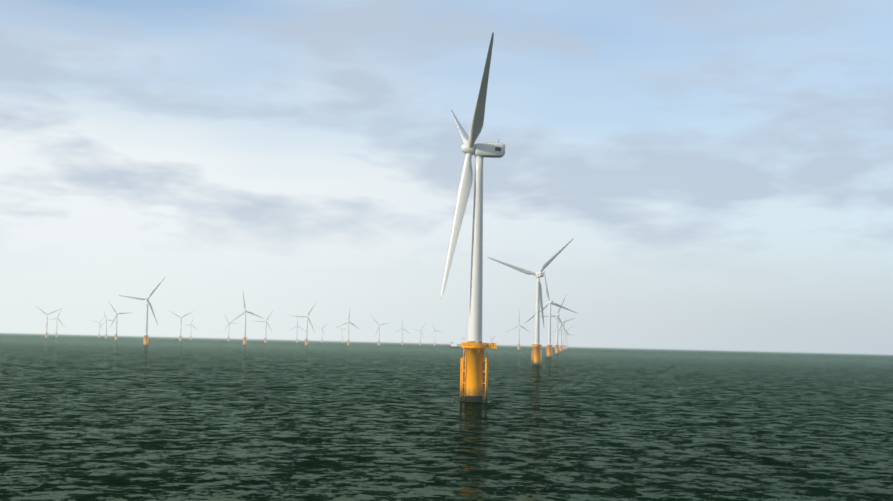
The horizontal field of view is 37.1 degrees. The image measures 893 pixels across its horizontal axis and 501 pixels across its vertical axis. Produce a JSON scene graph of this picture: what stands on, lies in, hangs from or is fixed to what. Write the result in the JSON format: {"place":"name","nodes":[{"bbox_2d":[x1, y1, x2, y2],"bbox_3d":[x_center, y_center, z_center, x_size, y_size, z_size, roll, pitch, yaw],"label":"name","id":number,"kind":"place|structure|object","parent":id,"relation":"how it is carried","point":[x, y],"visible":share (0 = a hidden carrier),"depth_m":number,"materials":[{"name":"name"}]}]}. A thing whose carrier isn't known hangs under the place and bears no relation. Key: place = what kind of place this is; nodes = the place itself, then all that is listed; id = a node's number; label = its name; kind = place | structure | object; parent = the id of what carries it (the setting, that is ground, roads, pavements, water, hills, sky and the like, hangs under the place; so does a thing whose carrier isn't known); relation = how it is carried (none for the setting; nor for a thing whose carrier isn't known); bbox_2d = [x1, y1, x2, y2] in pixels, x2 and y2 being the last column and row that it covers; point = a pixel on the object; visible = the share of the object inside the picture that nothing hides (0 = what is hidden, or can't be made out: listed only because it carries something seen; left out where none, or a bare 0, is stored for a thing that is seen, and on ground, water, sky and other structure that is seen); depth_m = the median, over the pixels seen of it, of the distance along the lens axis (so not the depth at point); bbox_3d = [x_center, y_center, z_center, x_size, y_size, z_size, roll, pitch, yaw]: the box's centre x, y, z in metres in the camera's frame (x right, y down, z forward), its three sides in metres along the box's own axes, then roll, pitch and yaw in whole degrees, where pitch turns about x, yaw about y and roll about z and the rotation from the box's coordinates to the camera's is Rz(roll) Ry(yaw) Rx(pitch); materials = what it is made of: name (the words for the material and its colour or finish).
{"place":"outdoors","nodes":[
{"label":"outdoors","id":0,"kind":"place"},
{"bbox_2d":[0,332,892,500],"bbox_3d":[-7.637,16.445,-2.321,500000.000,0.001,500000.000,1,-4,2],"label":"sea water","id":1,"kind":"structure","parent":0,"point":[88,417],"depth_m":277.61,"materials":[{"name":"green liquid"}]},
{"bbox_2d":[37,307,59,337],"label":"turbine","id":2,"kind":"object","parent":1,"relation":"in","point":[46,334],"visible":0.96,"depth_m":4132.63,"materials":[{"name":"white metal"}]},
{"bbox_2d":[48,310,64,336],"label":"turbine","id":3,"kind":"object","parent":1,"relation":"in","point":[56,334],"visible":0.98,"depth_m":5049.92,"materials":[{"name":"white metal"}]},
{"bbox_2d":[99,310,112,338],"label":"turbine","id":4,"kind":"object","parent":1,"relation":"in","point":[106,334],"visible":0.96,"depth_m":5151.52,"materials":[{"name":"white metal"}]},
{"bbox_2d":[109,302,125,340],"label":"turbine","id":5,"kind":"object","parent":1,"relation":"in","point":[116,337],"visible":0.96,"depth_m":3617.32,"materials":[{"name":"white metal"}]},
{"bbox_2d":[119,279,163,345],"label":"turbine","id":6,"kind":"object","parent":1,"relation":"in","point":[145,340],"visible":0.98,"depth_m":2084.44,"materials":[{"name":"white metal"}]},
{"bbox_2d":[170,311,191,341],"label":"turbine","id":7,"kind":"object","parent":1,"relation":"in","point":[181,336],"visible":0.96,"depth_m":4114.67,"materials":[{"name":"white metal"}]},
{"bbox_2d":[228,293,263,345],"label":"turbine","id":8,"kind":"object","parent":1,"relation":"in","point":[244,338],"visible":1,"depth_m":2824.77,"materials":[{"name":"white metal"}]},
{"bbox_2d":[258,311,272,342],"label":"turbine","id":9,"kind":"object","parent":1,"relation":"in","point":[265,340],"visible":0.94,"depth_m":4471.32,"materials":[{"name":"white metal"}]},
{"bbox_2d":[290,317,303,342],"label":"turbine","id":10,"kind":"object","parent":1,"relation":"in","point":[297,326],"visible":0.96,"depth_m":5794.74,"materials":[{"name":"white metal"}]},
{"bbox_2d":[295,303,315,345],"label":"turbine","id":11,"kind":"object","parent":1,"relation":"in","point":[306,341],"visible":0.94,"depth_m":3323.67,"materials":[{"name":"white metal"}]},
{"bbox_2d":[336,310,358,345],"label":"turbine","id":12,"kind":"object","parent":1,"relation":"in","point":[348,343],"visible":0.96,"depth_m":4052.49,"materials":[{"name":"white metal"}]},
{"bbox_2d":[372,317,386,345],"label":"turbine","id":13,"kind":"object","parent":1,"relation":"in","point":[379,331],"visible":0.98,"depth_m":4740.76,"materials":[{"name":"white metal"}]},
{"bbox_2d":[396,319,410,344],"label":"turbine","id":14,"kind":"object","parent":1,"relation":"in","point":[402,332],"visible":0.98,"depth_m":5791.04,"materials":[{"name":"white metal"}]},
{"bbox_2d":[449,340,460,347],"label":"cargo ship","id":15,"kind":"object","parent":1,"relation":"on","point":[453,345],"visible":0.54,"depth_m":4436.66},
{"bbox_2d":[441,32,504,401],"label":"turbine","id":16,"kind":"object","parent":1,"relation":"in","point":[474,365],"visible":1,"depth_m":382.40,"materials":[{"name":"white metal"}]},
{"bbox_2d":[507,310,529,349],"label":"turbine","id":17,"kind":"object","parent":1,"relation":"in","point":[518,346],"visible":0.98,"depth_m":3907.36,"materials":[{"name":"white metal"}]},
{"bbox_2d":[488,238,573,365],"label":"turbine","id":18,"kind":"object","parent":1,"relation":"in","point":[536,345],"visible":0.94,"depth_m":1066.59,"materials":[{"name":"white metal"}]},
{"bbox_2d":[524,271,577,357],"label":"turbine","id":19,"kind":"object","parent":1,"relation":"in","point":[548,351],"visible":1,"depth_m":1753.96,"materials":[{"name":"white metal"}]},
{"bbox_2d":[534,296,567,353],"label":"turbine","id":20,"kind":"object","parent":1,"relation":"in","point":[556,345],"visible":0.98,"depth_m":2500.19,"materials":[{"name":"white metal"}]},
{"bbox_2d":[552,317,569,349],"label":"turbine","id":21,"kind":"object","parent":1,"relation":"in","point":[563,335],"visible":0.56,"depth_m":4520.05,"materials":[{"name":"white metal"}]},
{"bbox_2d":[551,314,573,351],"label":"turbine","id":22,"kind":"object","parent":1,"relation":"in","point":[560,345],"visible":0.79,"depth_m":3378.38,"materials":[{"name":"white metal"}]},
{"bbox_2d":[0,0,892,353],"label":"sky","id":23,"kind":"structure","parent":0,"point":[719,173],"materials":[{"name":"blue"}]}
]}

